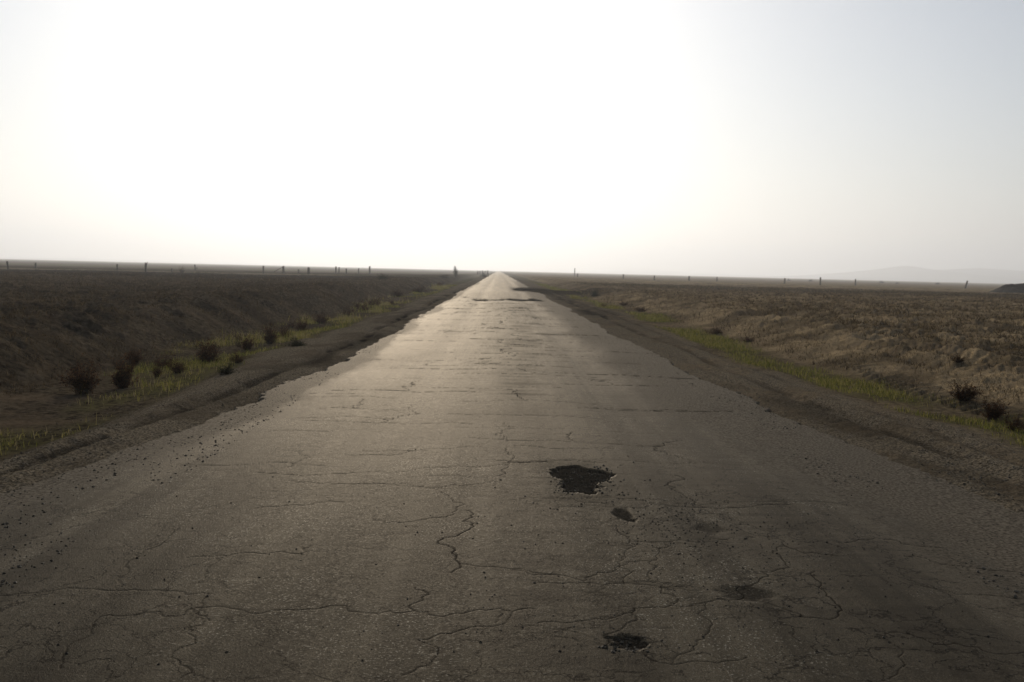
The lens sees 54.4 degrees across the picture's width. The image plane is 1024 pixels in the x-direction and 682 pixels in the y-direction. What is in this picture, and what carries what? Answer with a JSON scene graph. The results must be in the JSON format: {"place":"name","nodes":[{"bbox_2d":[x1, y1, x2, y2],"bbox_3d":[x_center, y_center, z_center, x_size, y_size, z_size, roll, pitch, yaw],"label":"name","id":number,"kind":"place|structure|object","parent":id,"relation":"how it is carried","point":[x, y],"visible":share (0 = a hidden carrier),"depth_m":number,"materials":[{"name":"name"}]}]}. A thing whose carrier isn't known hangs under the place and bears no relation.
{"place":"outdoors","nodes":[
{"label":"outdoors","id":0,"kind":"place"},
{"bbox_2d":[0,257,332,266],"bbox_3d":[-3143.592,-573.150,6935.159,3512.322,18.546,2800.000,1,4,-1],"label":"hills","id":1,"kind":"structure","parent":0,"point":[86,259],"depth_m":6311.10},
{"bbox_2d":[0,271,1023,681],"bbox_3d":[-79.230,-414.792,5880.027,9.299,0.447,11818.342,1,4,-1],"label":"road","id":2,"kind":"structure","parent":0,"point":[422,413],"depth_m":6.05,"materials":[{"name":"grey asphalt"}]},
{"bbox_2d":[0,259,1023,513],"bbox_3d":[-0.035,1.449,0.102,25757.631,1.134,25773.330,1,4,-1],"label":"ground","id":3,"kind":"structure","parent":0,"point":[48,405],"depth_m":20.90,"materials":[{"name":"soil"}]},
{"bbox_2d":[58,353,104,394],"bbox_3d":[-6.412,0.493,14.831,0.695,0.626,0.574,-1,5,-35],"label":"dry bush","id":4,"kind":"object","parent":3,"relation":"on","point":[84,384],"visible":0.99,"depth_m":14.77,"materials":[{"name":"brown plant"}]},
{"bbox_2d":[109,347,139,388],"bbox_3d":[-6.074,0.428,15.545,0.442,0.667,0.557,-2,5,-37],"label":"dry bush","id":5,"kind":"object","parent":3,"relation":"on","point":[121,382],"visible":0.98,"depth_m":15.49,"materials":[{"name":"brown plant"}]},
{"bbox_2d":[125,345,145,363],"bbox_3d":[-7.309,0.263,19.244,0.376,0.368,0.455,4,5,30],"label":"weed clump","id":6,"kind":"object","parent":3,"relation":"on","point":[135,357],"visible":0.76,"depth_m":19.21,"materials":[{"name":"brown plant"}]},
{"bbox_2d":[151,363,163,376],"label":"weed clump","id":7,"kind":"object","parent":3,"relation":"on","point":[157,371],"visible":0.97,"depth_m":17.00,"materials":[{"name":"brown plant"}]},
{"bbox_2d":[150,350,178,367],"bbox_3d":[-6.589,0.335,18.836,0.602,0.377,0.682,0,4,-13],"label":"dry bush","id":8,"kind":"object","parent":3,"relation":"on","point":[165,362],"visible":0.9,"depth_m":18.77,"materials":[{"name":"brown plant"}]},
{"bbox_2d":[169,359,186,372],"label":"weed clump","id":9,"kind":"object","parent":3,"relation":"on","point":[178,369],"visible":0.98,"depth_m":17.42,"materials":[{"name":"brown plant"}]},
{"bbox_2d":[193,335,222,362],"bbox_3d":[-5.996,0.160,19.419,0.587,0.541,0.813,2,4,12],"label":"dry bush","id":10,"kind":"object","parent":3,"relation":"on","point":[206,354],"visible":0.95,"depth_m":19.45,"materials":[{"name":"brown plant"}]},
{"bbox_2d":[215,362,237,374],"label":"green bush","id":11,"kind":"object","parent":3,"relation":"on","point":[226,370],"visible":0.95,"depth_m":15.77,"materials":[{"name":"green plant"}]},
{"bbox_2d":[227,346,249,362],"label":"dry bush","id":12,"kind":"object","parent":3,"relation":"on","point":[235,356],"visible":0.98,"depth_m":18.69,"materials":[{"name":"brown plant"}]},
{"bbox_2d":[238,334,259,349],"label":"dry bush","id":13,"kind":"object","parent":3,"relation":"on","point":[247,343],"visible":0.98,"depth_m":22.37,"materials":[{"name":"brown plant"}]},
{"bbox_2d":[260,321,281,343],"bbox_3d":[-5.814,-0.199,24.035,0.480,0.569,0.582,0,4,-25],"label":"dry bush","id":14,"kind":"object","parent":3,"relation":"on","point":[270,338],"visible":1,"depth_m":23.97,"materials":[{"name":"brown plant"}]},
{"bbox_2d":[275,324,292,337],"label":"dry bush","id":15,"kind":"object","parent":3,"relation":"on","point":[282,332],"visible":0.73,"depth_m":26.41,"materials":[{"name":"brown plant"}]},
{"bbox_2d":[284,320,295,327],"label":"weed clump","id":16,"kind":"object","parent":3,"relation":"on","point":[291,325],"visible":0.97,"depth_m":31.58,"materials":[{"name":"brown plant"}]},
{"bbox_2d":[276,338,306,346],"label":"green bush","id":17,"kind":"object","parent":3,"relation":"on","point":[297,343],"visible":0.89,"depth_m":21.12,"materials":[{"name":"green plant"}]},
{"bbox_2d":[294,317,309,330],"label":"dry bush","id":18,"kind":"object","parent":3,"relation":"on","point":[303,328],"visible":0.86,"depth_m":30.05,"materials":[{"name":"brown plant"}]},
{"bbox_2d":[312,313,328,323],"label":"dry bush","id":19,"kind":"object","parent":3,"relation":"on","point":[321,319],"visible":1,"depth_m":33.95,"materials":[{"name":"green plant"}]},
{"bbox_2d":[341,306,353,315],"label":"dry bush","id":20,"kind":"object","parent":3,"relation":"on","point":[352,312],"visible":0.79,"depth_m":40.80,"materials":[{"name":"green plant"}]},
{"bbox_2d":[353,300,374,310],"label":"dry bush","id":21,"kind":"object","parent":3,"relation":"on","point":[363,307],"visible":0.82,"depth_m":45.23,"materials":[{"name":"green plant"}]},
{"bbox_2d":[366,296,380,305],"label":"dry bush","id":22,"kind":"object","parent":3,"relation":"on","point":[371,302],"visible":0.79,"depth_m":50.80,"materials":[{"name":"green plant"}]},
{"bbox_2d":[376,273,387,279],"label":"green bush","id":23,"kind":"object","parent":3,"relation":"on","point":[382,277],"visible":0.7,"depth_m":100.80,"materials":[{"name":"green plant"}]},
{"bbox_2d":[390,288,403,296],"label":"dry bush","id":24,"kind":"object","parent":3,"relation":"on","point":[394,293],"visible":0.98,"depth_m":68.70,"materials":[{"name":"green plant"}]},
{"bbox_2d":[409,285,434,291],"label":"dry bush","id":25,"kind":"object","parent":3,"relation":"on","point":[419,289],"visible":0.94,"depth_m":83.22,"materials":[{"name":"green plant"}]},
{"bbox_2d":[0,270,1023,428],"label":"dry stubble grass","id":26,"kind":"structure","parent":3,"relation":"on","point":[895,292],"depth_m":37.37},
{"bbox_2d":[0,283,1023,454],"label":"verge grass","id":27,"kind":"structure","parent":3,"relation":"on","point":[647,318],"depth_m":20.78,"materials":[{"name":"plant"}]},
{"bbox_2d":[589,288,600,296],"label":"green bush","id":28,"kind":"object","parent":3,"relation":"on","point":[594,293],"visible":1,"depth_m":75.27,"materials":[{"name":"green plant"}]},
{"bbox_2d":[635,305,649,311],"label":"dry bush","id":29,"kind":"object","parent":3,"relation":"on","point":[641,310],"visible":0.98,"depth_m":49.44,"materials":[{"name":"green plant"}]},
{"bbox_2d":[709,324,727,333],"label":"dry bush","id":30,"kind":"object","parent":3,"relation":"on","point":[716,330],"visible":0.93,"depth_m":31.75,"materials":[{"name":"brown plant"}]},
{"bbox_2d":[740,335,754,341],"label":"dry bush","id":31,"kind":"object","parent":3,"relation":"on","point":[749,340],"visible":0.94,"depth_m":27.81,"materials":[{"name":"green plant"}]},
{"bbox_2d":[947,351,969,362],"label":"dry bush","id":32,"kind":"object","parent":3,"relation":"on","point":[957,360],"visible":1,"depth_m":18.61,"materials":[{"name":"brown plant"}]},
{"bbox_2d":[940,379,988,401],"bbox_3d":[6.920,0.737,15.159,0.650,0.369,0.537,1,4,-9],"label":"dry bush","id":33,"kind":"object","parent":3,"relation":"on","point":[967,393],"visible":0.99,"depth_m":15.15,"materials":[{"name":"brown plant"}]},
{"bbox_2d":[975,392,1011,419],"bbox_3d":[6.611,0.891,13.617,0.484,0.401,0.384,4,5,36],"label":"dry bush","id":34,"kind":"object","parent":3,"relation":"on","point":[995,413],"visible":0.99,"depth_m":13.60,"materials":[{"name":"brown plant"}]},
{"bbox_2d":[989,283,1023,292],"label":"soil mound","id":35,"kind":"object","parent":3,"relation":"on","point":[1012,288],"visible":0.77,"depth_m":157.01,"materials":[{"name":"soil"}]},
{"bbox_2d":[996,411,1023,430],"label":"dry bush","id":36,"kind":"object","parent":3,"relation":"on","point":[1014,426],"visible":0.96,"depth_m":12.70,"materials":[{"name":"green plant"}]},
{"bbox_2d":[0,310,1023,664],"bbox_3d":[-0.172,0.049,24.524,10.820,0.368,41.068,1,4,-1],"label":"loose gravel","id":37,"kind":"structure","parent":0,"point":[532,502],"depth_m":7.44,"materials":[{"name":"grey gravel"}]},
{"bbox_2d":[0,0,1023,275],"label":"sky","id":38,"kind":"structure","parent":0,"point":[738,137],"materials":[{"name":"white"}]},
{"bbox_2d":[529,269,822,278],"bbox_3d":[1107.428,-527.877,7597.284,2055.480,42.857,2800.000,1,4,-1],"label":"distant hills","id":39,"kind":"structure","parent":0,"point":[643,271],"depth_m":6899.18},
{"bbox_2d":[739,266,1023,283],"bbox_3d":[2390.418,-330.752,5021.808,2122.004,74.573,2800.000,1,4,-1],"label":"hills","id":40,"kind":"structure","parent":0,"point":[970,275],"depth_m":4510.66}
]}

